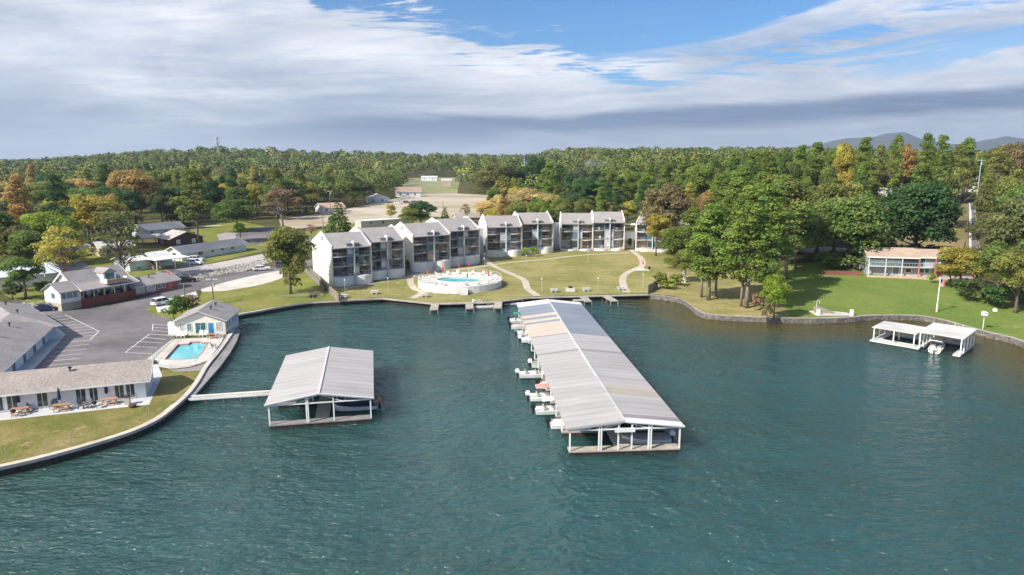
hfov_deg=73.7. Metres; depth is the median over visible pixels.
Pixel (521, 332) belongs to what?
motor boat
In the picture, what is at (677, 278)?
shrub
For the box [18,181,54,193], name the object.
broadleaf tree
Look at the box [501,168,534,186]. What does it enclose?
broadleaf tree
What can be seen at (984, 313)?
birdhouse
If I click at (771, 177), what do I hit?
pine tree
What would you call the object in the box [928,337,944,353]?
motor boat
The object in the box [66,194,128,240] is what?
broadleaf tree
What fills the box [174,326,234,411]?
seawall
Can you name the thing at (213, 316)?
pool house
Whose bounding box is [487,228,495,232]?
glass door
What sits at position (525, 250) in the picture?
shrub
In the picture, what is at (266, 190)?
broadleaf tree
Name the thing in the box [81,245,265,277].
lawn
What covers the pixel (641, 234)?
glass door
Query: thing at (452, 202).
cleared ground
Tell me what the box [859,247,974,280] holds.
lake house
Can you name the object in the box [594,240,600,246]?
glass door
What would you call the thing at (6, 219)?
broadleaf tree
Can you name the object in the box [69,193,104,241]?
broadleaf tree
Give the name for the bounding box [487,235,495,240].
glass door
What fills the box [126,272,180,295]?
office
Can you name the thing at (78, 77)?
sky
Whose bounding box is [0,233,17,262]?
broadleaf tree
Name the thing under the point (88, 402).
patio chair
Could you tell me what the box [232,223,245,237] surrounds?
broadleaf tree
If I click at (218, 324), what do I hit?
window
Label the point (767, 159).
pine tree
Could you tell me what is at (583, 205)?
broadleaf tree
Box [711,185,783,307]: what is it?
broadleaf tree
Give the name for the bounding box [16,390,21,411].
parasol
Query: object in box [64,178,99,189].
broadleaf tree
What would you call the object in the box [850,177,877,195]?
broadleaf tree
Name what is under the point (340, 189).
broadleaf tree
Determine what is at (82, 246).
cottage
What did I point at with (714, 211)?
broadleaf tree
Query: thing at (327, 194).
broadleaf tree
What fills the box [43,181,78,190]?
broadleaf tree
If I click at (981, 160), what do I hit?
utility pole
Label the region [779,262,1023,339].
lawn
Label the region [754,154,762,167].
pine tree
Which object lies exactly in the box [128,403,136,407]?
fire bowl
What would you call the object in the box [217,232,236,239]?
driveway
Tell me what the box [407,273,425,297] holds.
path
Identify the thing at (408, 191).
cottage
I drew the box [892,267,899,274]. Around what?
window
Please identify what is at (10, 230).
broadleaf tree
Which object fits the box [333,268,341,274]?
glass door
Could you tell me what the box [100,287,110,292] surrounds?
window
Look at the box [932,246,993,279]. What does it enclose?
broadleaf tree
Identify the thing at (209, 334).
picnic table
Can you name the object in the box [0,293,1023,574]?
water
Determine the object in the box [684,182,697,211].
pine tree
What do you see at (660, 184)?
pine tree
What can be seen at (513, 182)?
pine tree
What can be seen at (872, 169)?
broadleaf tree
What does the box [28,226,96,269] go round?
broadleaf tree
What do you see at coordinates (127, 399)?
trash bin
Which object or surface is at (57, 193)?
pine tree
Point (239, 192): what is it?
broadleaf tree
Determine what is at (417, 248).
glass door
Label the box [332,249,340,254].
glass door
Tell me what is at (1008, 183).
broadleaf tree
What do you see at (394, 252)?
glass door
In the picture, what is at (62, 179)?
broadleaf tree
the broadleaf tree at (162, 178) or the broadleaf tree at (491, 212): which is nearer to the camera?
the broadleaf tree at (491, 212)
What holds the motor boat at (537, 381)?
on the water
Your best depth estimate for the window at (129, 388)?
89.95 m
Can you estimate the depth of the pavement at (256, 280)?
173.26 m
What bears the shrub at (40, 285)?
on the lawn at (34, 296)
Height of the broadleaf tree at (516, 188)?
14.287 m
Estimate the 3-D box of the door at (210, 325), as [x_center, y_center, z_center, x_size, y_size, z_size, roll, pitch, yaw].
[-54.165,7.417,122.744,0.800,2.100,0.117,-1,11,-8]
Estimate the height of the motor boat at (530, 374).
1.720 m
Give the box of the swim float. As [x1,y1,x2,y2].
[474,305,493,308]
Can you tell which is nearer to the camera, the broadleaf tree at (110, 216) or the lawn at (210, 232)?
the broadleaf tree at (110, 216)
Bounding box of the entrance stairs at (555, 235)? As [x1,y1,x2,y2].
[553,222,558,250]
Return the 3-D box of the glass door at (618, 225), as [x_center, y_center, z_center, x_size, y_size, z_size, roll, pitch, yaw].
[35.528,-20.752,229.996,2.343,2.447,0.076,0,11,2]
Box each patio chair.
[49,398,56,408]
[76,399,84,408]
[83,398,91,408]
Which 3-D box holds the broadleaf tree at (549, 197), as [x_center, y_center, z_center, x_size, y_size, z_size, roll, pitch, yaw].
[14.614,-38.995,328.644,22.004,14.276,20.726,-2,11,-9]
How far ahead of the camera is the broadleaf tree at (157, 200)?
286.08 m
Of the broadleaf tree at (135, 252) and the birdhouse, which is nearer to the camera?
the birdhouse
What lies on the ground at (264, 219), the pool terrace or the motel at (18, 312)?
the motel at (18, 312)
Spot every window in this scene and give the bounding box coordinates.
[0,397,4,410]
[5,396,18,410]
[23,353,26,362]
[36,392,48,407]
[75,389,86,402]
[88,387,98,400]
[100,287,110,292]
[114,385,124,398]
[115,285,121,290]
[125,384,135,397]
[136,287,144,293]
[146,285,155,291]
[179,323,184,331]
[186,323,191,330]
[216,322,221,329]
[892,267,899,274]
[905,268,911,272]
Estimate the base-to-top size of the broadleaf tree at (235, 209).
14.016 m
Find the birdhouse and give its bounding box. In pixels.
[981,311,987,328]
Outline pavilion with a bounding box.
[137,233,159,243]
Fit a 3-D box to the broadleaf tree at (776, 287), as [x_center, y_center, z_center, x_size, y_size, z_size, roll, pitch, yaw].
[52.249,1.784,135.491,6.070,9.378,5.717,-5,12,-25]
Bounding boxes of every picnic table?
[9,406,30,415]
[51,402,70,412]
[100,397,117,406]
[206,333,219,338]
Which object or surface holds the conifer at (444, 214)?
on the lawn at (315, 233)
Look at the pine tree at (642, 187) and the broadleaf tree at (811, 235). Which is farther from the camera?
the pine tree at (642, 187)
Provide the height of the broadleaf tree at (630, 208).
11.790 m
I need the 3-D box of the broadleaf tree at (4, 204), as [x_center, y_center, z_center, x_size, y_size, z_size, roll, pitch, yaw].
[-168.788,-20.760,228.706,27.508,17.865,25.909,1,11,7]
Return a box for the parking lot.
[9,259,312,368]
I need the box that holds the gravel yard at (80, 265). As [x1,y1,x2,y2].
[61,260,89,271]
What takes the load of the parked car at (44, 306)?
on the parking lot
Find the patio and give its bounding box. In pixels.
[0,366,161,419]
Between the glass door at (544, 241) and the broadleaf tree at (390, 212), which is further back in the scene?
the broadleaf tree at (390, 212)
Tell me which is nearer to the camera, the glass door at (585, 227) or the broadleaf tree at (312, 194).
the glass door at (585, 227)
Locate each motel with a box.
[0,301,62,339]
[0,320,52,371]
[0,359,158,412]
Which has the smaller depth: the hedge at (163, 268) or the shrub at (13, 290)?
the shrub at (13, 290)
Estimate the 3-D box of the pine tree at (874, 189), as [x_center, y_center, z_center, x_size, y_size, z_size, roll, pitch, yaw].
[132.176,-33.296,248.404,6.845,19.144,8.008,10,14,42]
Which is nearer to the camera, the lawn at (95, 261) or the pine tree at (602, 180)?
the lawn at (95, 261)
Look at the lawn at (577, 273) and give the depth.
180.13 m
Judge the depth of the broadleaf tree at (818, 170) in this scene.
286.62 m
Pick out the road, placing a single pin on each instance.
(974, 243)
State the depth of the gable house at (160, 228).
267.25 m
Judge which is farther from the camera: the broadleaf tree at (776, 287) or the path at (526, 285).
the path at (526, 285)
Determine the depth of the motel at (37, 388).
88.32 m
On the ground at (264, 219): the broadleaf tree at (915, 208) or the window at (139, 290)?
the broadleaf tree at (915, 208)
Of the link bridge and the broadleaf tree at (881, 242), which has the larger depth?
the link bridge
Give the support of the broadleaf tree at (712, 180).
on the ground at (264, 219)
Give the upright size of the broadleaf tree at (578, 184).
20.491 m
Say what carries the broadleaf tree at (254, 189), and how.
on the ground at (264, 219)
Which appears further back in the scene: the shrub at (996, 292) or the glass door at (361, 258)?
the glass door at (361, 258)
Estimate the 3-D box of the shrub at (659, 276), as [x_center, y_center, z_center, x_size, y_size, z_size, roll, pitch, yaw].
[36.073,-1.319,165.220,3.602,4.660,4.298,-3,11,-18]
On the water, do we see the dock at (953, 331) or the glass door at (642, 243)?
the dock at (953, 331)
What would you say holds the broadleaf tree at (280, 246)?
on the lawn at (257, 297)
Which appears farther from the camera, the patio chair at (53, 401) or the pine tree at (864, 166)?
the pine tree at (864, 166)
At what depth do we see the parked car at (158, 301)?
146.70 m
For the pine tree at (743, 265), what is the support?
on the lawn at (726, 301)
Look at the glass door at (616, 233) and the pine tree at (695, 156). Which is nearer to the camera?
the glass door at (616, 233)
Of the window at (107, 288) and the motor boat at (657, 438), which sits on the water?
the motor boat at (657, 438)
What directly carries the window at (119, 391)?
in the motel at (37, 388)
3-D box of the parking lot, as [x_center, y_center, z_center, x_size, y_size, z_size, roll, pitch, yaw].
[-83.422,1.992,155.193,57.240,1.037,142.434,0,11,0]
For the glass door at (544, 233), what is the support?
in the condominium at (507, 242)
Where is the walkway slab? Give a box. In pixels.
[17,328,65,370]
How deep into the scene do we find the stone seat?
191.01 m
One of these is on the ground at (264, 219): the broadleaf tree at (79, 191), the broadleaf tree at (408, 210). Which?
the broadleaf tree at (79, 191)
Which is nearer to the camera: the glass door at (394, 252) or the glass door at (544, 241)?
the glass door at (394, 252)
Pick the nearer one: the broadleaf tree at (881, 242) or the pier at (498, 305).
the pier at (498, 305)
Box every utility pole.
[206,277,217,299]
[977,159,984,193]
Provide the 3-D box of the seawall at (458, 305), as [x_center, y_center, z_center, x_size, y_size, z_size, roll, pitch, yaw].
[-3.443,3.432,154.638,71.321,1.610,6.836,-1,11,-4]
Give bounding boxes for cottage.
[0,262,60,289]
[66,242,91,252]
[314,202,344,212]
[364,193,388,202]
[394,187,421,196]
[451,213,481,220]
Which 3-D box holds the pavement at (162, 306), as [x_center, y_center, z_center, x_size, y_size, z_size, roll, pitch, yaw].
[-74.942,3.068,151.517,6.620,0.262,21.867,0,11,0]
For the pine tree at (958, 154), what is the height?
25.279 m
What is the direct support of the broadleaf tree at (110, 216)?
on the lawn at (95, 261)
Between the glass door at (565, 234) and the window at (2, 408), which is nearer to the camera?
the window at (2, 408)
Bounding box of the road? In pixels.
[970,203,979,249]
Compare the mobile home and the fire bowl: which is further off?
the mobile home
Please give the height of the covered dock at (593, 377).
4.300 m
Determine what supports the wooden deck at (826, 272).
on the lawn at (811, 285)
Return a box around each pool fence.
[148,334,173,358]
[150,333,222,367]
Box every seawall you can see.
[0,404,178,476]
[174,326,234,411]
[238,300,337,319]
[338,296,647,307]
[648,294,1023,347]
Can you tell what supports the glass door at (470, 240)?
in the condominium at (430, 236)
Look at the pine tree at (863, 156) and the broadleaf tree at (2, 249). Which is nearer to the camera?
the broadleaf tree at (2, 249)
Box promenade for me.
[339,293,648,304]
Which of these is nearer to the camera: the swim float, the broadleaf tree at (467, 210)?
the swim float
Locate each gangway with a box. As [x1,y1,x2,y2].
[188,390,270,402]
[504,302,520,304]
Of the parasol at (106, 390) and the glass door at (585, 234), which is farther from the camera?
the glass door at (585, 234)
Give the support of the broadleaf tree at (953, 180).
on the dry slope
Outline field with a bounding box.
[403,177,458,194]
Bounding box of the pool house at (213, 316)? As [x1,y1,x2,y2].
[167,300,240,335]
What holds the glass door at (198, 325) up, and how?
in the pool house at (213, 316)
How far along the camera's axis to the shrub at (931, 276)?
172.03 m
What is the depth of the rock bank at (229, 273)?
187.57 m
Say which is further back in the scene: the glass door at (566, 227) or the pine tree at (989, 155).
the pine tree at (989, 155)
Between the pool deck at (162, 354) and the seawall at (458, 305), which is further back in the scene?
the seawall at (458, 305)
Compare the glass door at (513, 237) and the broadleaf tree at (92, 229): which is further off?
the broadleaf tree at (92, 229)
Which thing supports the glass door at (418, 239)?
in the condominium at (430, 236)
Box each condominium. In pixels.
[312,224,404,286]
[394,216,479,271]
[479,211,553,256]
[559,210,624,250]
[635,212,704,251]
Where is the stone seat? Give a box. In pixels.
[633,268,649,270]
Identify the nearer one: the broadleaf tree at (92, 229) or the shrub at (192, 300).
the shrub at (192, 300)
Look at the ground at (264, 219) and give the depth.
320.51 m
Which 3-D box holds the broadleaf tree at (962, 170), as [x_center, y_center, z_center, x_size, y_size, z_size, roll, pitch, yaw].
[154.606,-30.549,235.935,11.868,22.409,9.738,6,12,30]
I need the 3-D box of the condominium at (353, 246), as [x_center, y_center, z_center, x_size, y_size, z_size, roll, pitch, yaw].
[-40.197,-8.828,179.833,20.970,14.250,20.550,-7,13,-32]
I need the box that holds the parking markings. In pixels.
[47,315,172,365]
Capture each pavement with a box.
[155,291,197,312]
[201,270,282,291]
[969,203,971,247]
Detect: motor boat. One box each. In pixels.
[334,397,381,410]
[507,312,522,322]
[508,322,524,328]
[514,328,527,335]
[515,368,544,377]
[518,335,530,342]
[525,383,552,400]
[528,359,540,367]
[530,396,559,414]
[535,378,547,388]
[545,417,565,428]
[621,430,675,443]
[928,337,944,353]
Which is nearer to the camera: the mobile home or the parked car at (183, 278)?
the parked car at (183, 278)
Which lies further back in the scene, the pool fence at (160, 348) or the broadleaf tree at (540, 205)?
the broadleaf tree at (540, 205)
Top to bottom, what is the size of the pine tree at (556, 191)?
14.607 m
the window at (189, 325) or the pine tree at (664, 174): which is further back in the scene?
the pine tree at (664, 174)
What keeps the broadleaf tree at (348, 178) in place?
on the ground at (264, 219)
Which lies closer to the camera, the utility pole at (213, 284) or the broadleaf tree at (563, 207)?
the utility pole at (213, 284)
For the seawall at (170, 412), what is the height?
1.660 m
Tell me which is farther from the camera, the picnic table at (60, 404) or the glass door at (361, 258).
the glass door at (361, 258)
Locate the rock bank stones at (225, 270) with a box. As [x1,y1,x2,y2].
[176,259,272,278]
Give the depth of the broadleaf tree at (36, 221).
195.84 m
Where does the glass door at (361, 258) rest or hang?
in the condominium at (353, 246)
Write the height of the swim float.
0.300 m
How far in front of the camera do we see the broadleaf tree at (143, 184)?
290.17 m
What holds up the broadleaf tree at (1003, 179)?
on the ground at (264, 219)
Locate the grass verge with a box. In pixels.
[146,297,204,320]
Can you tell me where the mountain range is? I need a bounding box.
[778,132,1023,150]
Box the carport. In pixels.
[147,255,189,269]
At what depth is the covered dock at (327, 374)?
88.72 m
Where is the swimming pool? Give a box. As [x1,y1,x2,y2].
[164,341,208,359]
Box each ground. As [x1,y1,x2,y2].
[0,162,1023,371]
[279,193,487,228]
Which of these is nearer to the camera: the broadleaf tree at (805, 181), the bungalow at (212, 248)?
the bungalow at (212, 248)
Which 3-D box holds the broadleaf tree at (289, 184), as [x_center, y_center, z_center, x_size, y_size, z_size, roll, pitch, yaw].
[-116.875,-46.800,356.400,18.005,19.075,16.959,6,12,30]
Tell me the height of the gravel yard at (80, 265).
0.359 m
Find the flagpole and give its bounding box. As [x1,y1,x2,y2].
[936,277,944,311]
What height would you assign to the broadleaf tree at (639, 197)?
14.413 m
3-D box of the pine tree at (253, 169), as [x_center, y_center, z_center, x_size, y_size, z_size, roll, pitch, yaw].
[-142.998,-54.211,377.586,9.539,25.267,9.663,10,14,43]
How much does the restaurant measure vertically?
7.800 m
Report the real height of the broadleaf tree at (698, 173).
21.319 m
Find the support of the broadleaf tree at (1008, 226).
on the ground at (264, 219)
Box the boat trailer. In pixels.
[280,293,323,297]
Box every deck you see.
[148,337,223,368]
[809,299,853,315]
[819,270,861,275]
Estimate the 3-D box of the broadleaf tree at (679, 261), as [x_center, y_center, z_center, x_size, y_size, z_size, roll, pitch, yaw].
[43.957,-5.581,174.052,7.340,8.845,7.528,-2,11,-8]
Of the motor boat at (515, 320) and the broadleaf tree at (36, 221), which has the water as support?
the motor boat at (515, 320)
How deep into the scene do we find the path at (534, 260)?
208.19 m
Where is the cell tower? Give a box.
[215,137,219,152]
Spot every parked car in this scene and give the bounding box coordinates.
[34,303,57,310]
[150,296,170,305]
[177,275,195,282]
[186,258,203,264]
[187,255,204,260]
[252,265,270,270]
[274,261,290,267]
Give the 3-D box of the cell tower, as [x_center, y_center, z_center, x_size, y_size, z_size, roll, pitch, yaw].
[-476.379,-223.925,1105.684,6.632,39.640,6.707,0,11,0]
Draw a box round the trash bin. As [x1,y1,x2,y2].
[123,394,130,404]
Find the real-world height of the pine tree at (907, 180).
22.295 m
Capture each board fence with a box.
[304,268,323,290]
[309,267,338,300]
[647,280,657,293]
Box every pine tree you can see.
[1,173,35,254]
[24,164,36,182]
[37,174,76,215]
[81,168,92,180]
[93,163,112,187]
[133,164,142,212]
[140,161,152,172]
[166,168,215,242]
[171,170,183,214]
[197,167,208,210]
[204,166,213,180]
[218,176,225,184]
[219,172,227,184]
[222,167,237,198]
[236,168,242,174]
[247,166,256,205]
[249,171,260,212]
[259,173,265,182]
[264,167,278,215]
[269,167,283,217]
[291,165,300,206]
[292,171,310,215]
[326,166,333,200]
[496,188,508,214]
[508,178,517,189]
[517,177,525,190]
[538,162,561,193]
[553,164,566,193]
[553,188,559,198]
[559,175,575,201]
[577,187,586,199]
[587,178,608,206]
[589,170,601,185]
[595,186,606,211]
[603,182,612,211]
[605,172,618,191]
[609,190,624,211]
[610,176,632,204]
[633,182,646,210]
[634,165,657,195]
[636,178,647,195]
[655,163,674,205]
[657,182,663,189]
[671,162,694,212]
[677,157,690,179]
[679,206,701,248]
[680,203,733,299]
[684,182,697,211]
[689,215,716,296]
[691,153,697,165]
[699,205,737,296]
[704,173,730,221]
[709,158,721,185]
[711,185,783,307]
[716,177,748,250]
[722,157,737,188]
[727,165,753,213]
[729,226,756,306]
[730,152,737,163]
[739,152,747,165]
[744,150,761,184]
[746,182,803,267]
[748,170,771,185]
[751,183,776,281]
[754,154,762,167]
[755,150,776,175]
[764,174,777,183]
[771,174,796,260]
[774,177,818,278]
[782,147,791,154]
[792,144,815,178]
[804,157,817,185]
[806,142,830,184]
[818,149,828,168]
[820,148,835,172]
[820,168,834,182]
[822,166,837,184]
[853,174,867,195]
[854,137,881,177]
[855,162,875,199]
[867,170,884,206]
[871,144,889,186]
[884,134,904,190]
[901,161,918,183]
[909,133,938,183]
[920,160,929,183]
[928,134,952,183]
[946,145,966,194]
[957,137,977,200]
[960,147,979,200]
[961,184,994,248]
[962,158,977,202]
[971,169,995,225]
[973,157,987,196]
[977,152,986,166]
[980,146,1009,210]
[984,148,995,181]
[993,157,1016,189]
[1007,168,1023,241]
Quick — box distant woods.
[0,145,988,194]
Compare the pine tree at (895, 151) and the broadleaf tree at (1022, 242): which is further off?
the pine tree at (895, 151)
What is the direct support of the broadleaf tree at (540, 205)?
on the ground at (264, 219)
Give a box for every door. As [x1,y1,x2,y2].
[195,322,205,333]
[208,323,213,332]
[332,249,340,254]
[333,258,340,264]
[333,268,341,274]
[359,256,364,262]
[392,250,396,256]
[392,259,397,266]
[413,237,420,242]
[414,245,420,251]
[414,254,420,260]
[468,238,472,244]
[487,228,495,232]
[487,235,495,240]
[487,243,495,248]
[511,234,516,240]
[511,242,516,248]
[542,231,547,237]
[542,239,547,245]
[562,225,569,230]
[562,232,569,238]
[562,241,569,246]
[582,241,588,247]
[583,225,589,230]
[583,232,588,238]
[594,223,601,228]
[594,231,601,237]
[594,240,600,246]
[614,223,620,229]
[614,231,620,237]
[614,240,620,246]
[638,232,646,238]
[638,241,646,246]
[639,225,646,230]
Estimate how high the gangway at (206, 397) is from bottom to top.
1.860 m
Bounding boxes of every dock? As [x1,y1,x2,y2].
[264,346,373,429]
[516,299,684,456]
[870,321,977,357]
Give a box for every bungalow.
[110,250,172,270]
[166,238,248,260]
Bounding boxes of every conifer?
[324,202,351,232]
[440,207,449,218]
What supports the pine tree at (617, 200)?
on the ground at (264, 219)
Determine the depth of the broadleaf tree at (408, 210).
288.73 m
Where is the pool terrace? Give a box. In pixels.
[418,268,501,294]
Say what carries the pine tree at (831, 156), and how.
on the ground at (264, 219)
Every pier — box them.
[429,304,439,313]
[465,303,473,312]
[493,302,502,311]
[579,296,591,305]
[602,296,618,305]
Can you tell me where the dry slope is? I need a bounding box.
[882,203,968,248]
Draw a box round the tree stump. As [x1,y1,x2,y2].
[682,269,686,282]
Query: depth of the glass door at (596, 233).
230.70 m
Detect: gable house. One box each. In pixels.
[90,240,134,256]
[132,221,185,236]
[155,229,204,246]
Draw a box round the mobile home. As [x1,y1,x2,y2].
[354,218,409,227]
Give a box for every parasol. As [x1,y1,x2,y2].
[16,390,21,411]
[57,387,62,407]
[104,386,109,401]
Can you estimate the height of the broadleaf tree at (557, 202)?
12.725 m
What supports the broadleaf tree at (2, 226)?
on the ground at (264, 219)
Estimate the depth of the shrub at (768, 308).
134.15 m
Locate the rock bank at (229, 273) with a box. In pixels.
[189,259,267,278]
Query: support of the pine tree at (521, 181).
on the ground at (264, 219)
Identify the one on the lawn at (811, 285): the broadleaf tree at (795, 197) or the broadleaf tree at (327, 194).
the broadleaf tree at (795, 197)
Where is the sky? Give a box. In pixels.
[0,0,1023,159]
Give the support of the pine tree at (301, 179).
on the ground at (264, 219)
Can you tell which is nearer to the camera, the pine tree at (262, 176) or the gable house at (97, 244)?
the gable house at (97, 244)
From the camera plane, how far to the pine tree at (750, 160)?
251.03 m
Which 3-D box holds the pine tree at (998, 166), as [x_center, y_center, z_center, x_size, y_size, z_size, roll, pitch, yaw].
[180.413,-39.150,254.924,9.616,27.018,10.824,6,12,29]
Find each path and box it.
[171,333,228,370]
[344,276,407,288]
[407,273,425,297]
[456,252,627,269]
[482,256,540,295]
[619,249,645,291]
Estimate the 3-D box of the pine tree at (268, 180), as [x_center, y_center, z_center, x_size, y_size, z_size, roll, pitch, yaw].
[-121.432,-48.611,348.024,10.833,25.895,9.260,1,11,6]
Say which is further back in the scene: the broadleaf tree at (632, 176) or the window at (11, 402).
the broadleaf tree at (632, 176)
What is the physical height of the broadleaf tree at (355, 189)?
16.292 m
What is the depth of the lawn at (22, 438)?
81.35 m
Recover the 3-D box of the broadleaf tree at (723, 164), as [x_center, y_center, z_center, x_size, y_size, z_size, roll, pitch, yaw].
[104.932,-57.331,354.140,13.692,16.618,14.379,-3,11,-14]
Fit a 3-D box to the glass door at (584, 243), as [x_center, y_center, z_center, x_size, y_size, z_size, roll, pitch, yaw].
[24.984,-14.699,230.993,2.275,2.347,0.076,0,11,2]
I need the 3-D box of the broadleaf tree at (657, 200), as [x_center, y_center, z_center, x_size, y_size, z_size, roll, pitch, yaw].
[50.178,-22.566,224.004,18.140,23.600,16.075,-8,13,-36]
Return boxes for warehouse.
[421,176,437,180]
[441,179,451,185]
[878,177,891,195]
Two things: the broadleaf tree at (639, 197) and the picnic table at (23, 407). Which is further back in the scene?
the broadleaf tree at (639, 197)
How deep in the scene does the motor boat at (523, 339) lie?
121.22 m
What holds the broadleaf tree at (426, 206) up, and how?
on the lawn at (315, 233)
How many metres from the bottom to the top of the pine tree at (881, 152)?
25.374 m
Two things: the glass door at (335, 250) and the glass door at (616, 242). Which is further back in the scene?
the glass door at (616, 242)
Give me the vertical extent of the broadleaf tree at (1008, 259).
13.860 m
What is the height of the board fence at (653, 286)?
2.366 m
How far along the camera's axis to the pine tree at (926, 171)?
284.61 m
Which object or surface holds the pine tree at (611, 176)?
on the ground at (264, 219)
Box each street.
[190,246,311,270]
[235,226,274,244]
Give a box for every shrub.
[0,283,27,298]
[33,281,51,293]
[160,299,186,319]
[171,294,188,313]
[181,294,200,309]
[521,247,527,256]
[530,247,537,256]
[652,272,668,287]
[657,279,676,288]
[668,274,684,282]
[752,293,761,310]
[760,301,774,322]
[829,260,843,269]
[878,238,896,246]
[926,273,936,280]
[951,279,969,295]
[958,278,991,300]
[972,284,1003,303]
[986,284,1023,308]
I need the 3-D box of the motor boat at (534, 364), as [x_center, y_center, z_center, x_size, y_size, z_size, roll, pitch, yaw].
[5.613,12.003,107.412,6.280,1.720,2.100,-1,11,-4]
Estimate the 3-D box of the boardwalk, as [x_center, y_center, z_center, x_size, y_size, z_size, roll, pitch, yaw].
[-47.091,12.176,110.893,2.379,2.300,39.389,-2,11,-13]
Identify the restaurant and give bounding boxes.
[40,264,139,310]
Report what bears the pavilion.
on the ground at (264, 219)
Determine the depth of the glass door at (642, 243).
230.14 m
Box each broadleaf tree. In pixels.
[0,182,20,198]
[0,200,41,215]
[0,211,18,226]
[0,223,30,256]
[0,224,10,260]
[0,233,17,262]
[0,256,46,299]
[4,230,46,259]
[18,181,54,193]
[19,210,83,256]
[27,189,52,204]
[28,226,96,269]
[32,236,90,272]
[34,173,65,181]
[40,177,66,181]
[40,200,80,219]
[40,220,90,271]
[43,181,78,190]
[63,190,92,237]
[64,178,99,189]
[64,187,108,208]
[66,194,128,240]
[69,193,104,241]
[85,209,106,242]
[89,206,146,267]
[93,236,146,269]
[95,186,113,225]
[105,168,163,223]
[110,187,144,223]
[129,205,149,221]
[144,191,178,221]
[145,169,174,212]
[158,186,195,221]
[188,179,226,218]
[210,199,263,227]
[218,183,233,202]
[222,186,250,204]
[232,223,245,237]
[236,178,249,187]
[245,183,265,215]
[257,182,289,219]
[259,182,268,213]
[260,186,303,225]
[263,225,316,293]
[279,180,303,214]
[295,181,319,210]
[305,175,317,202]
[306,224,316,238]
[311,174,335,202]
[315,185,324,203]
[319,182,332,202]
[330,182,350,201]
[340,175,355,200]
[345,180,364,205]
[359,181,375,203]
[386,204,396,216]
[398,206,425,222]
[406,200,436,222]
[459,204,470,215]
[470,161,521,188]
[474,200,497,215]
[482,207,504,215]
[486,187,507,200]
[486,194,522,208]
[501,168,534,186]
[504,202,530,214]
[508,187,521,194]
[508,187,540,203]
[521,155,546,189]
[524,192,558,202]
[526,199,555,214]
[551,198,571,221]
[553,203,572,218]
[563,167,590,191]
[566,177,599,201]
[572,198,594,212]
[603,202,624,211]
[618,200,637,225]
[622,169,640,199]
[634,191,647,209]
[637,182,695,248]
[646,213,671,255]
[657,226,691,268]
[661,176,680,185]
[670,248,694,271]
[682,163,713,206]
[696,189,717,209]
[706,161,727,172]
[710,170,728,188]
[736,155,753,166]
[757,255,780,304]
[758,274,792,319]
[768,150,798,177]
[779,205,830,268]
[786,182,845,252]
[795,165,821,182]
[797,177,813,186]
[813,193,892,267]
[816,165,859,185]
[818,181,864,249]
[831,141,855,184]
[845,221,888,256]
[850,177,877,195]
[856,160,879,181]
[877,180,965,248]
[878,168,901,189]
[890,143,918,187]
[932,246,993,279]
[936,170,963,197]
[939,261,964,286]
[945,167,979,226]
[970,239,1020,301]
[972,194,1023,288]
[987,175,1014,200]
[989,178,1023,214]
[989,249,1023,312]
[991,186,1023,214]
[992,141,1023,180]
[1018,239,1023,267]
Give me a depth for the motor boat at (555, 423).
82.41 m
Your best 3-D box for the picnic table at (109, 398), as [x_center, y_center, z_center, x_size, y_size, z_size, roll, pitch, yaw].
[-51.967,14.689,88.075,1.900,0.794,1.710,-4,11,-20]
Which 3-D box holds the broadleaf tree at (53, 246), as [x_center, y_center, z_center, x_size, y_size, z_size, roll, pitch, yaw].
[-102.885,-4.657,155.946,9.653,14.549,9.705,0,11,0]
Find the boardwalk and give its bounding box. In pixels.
[191,327,240,401]
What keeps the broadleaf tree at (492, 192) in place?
on the ground at (264, 219)
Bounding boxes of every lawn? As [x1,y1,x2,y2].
[0,285,45,303]
[0,370,200,463]
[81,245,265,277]
[190,220,268,246]
[200,273,336,313]
[305,220,427,239]
[329,244,676,302]
[650,262,788,316]
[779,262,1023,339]
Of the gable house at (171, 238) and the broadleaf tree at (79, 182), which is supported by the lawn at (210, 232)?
the gable house at (171, 238)
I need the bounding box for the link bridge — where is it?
[624,223,635,247]
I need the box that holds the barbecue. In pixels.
[566,286,574,291]
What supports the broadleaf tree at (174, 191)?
on the ground at (264, 219)
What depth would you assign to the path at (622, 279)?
187.57 m
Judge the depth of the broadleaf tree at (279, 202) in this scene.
282.48 m
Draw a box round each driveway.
[155,264,201,274]
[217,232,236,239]
[798,247,858,254]
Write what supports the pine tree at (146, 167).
on the ground at (264, 219)
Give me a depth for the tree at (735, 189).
193.81 m
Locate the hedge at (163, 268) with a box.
[157,266,173,270]
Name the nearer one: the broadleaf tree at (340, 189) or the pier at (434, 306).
the pier at (434, 306)
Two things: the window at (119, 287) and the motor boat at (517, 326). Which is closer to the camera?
the motor boat at (517, 326)
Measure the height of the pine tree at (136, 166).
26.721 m

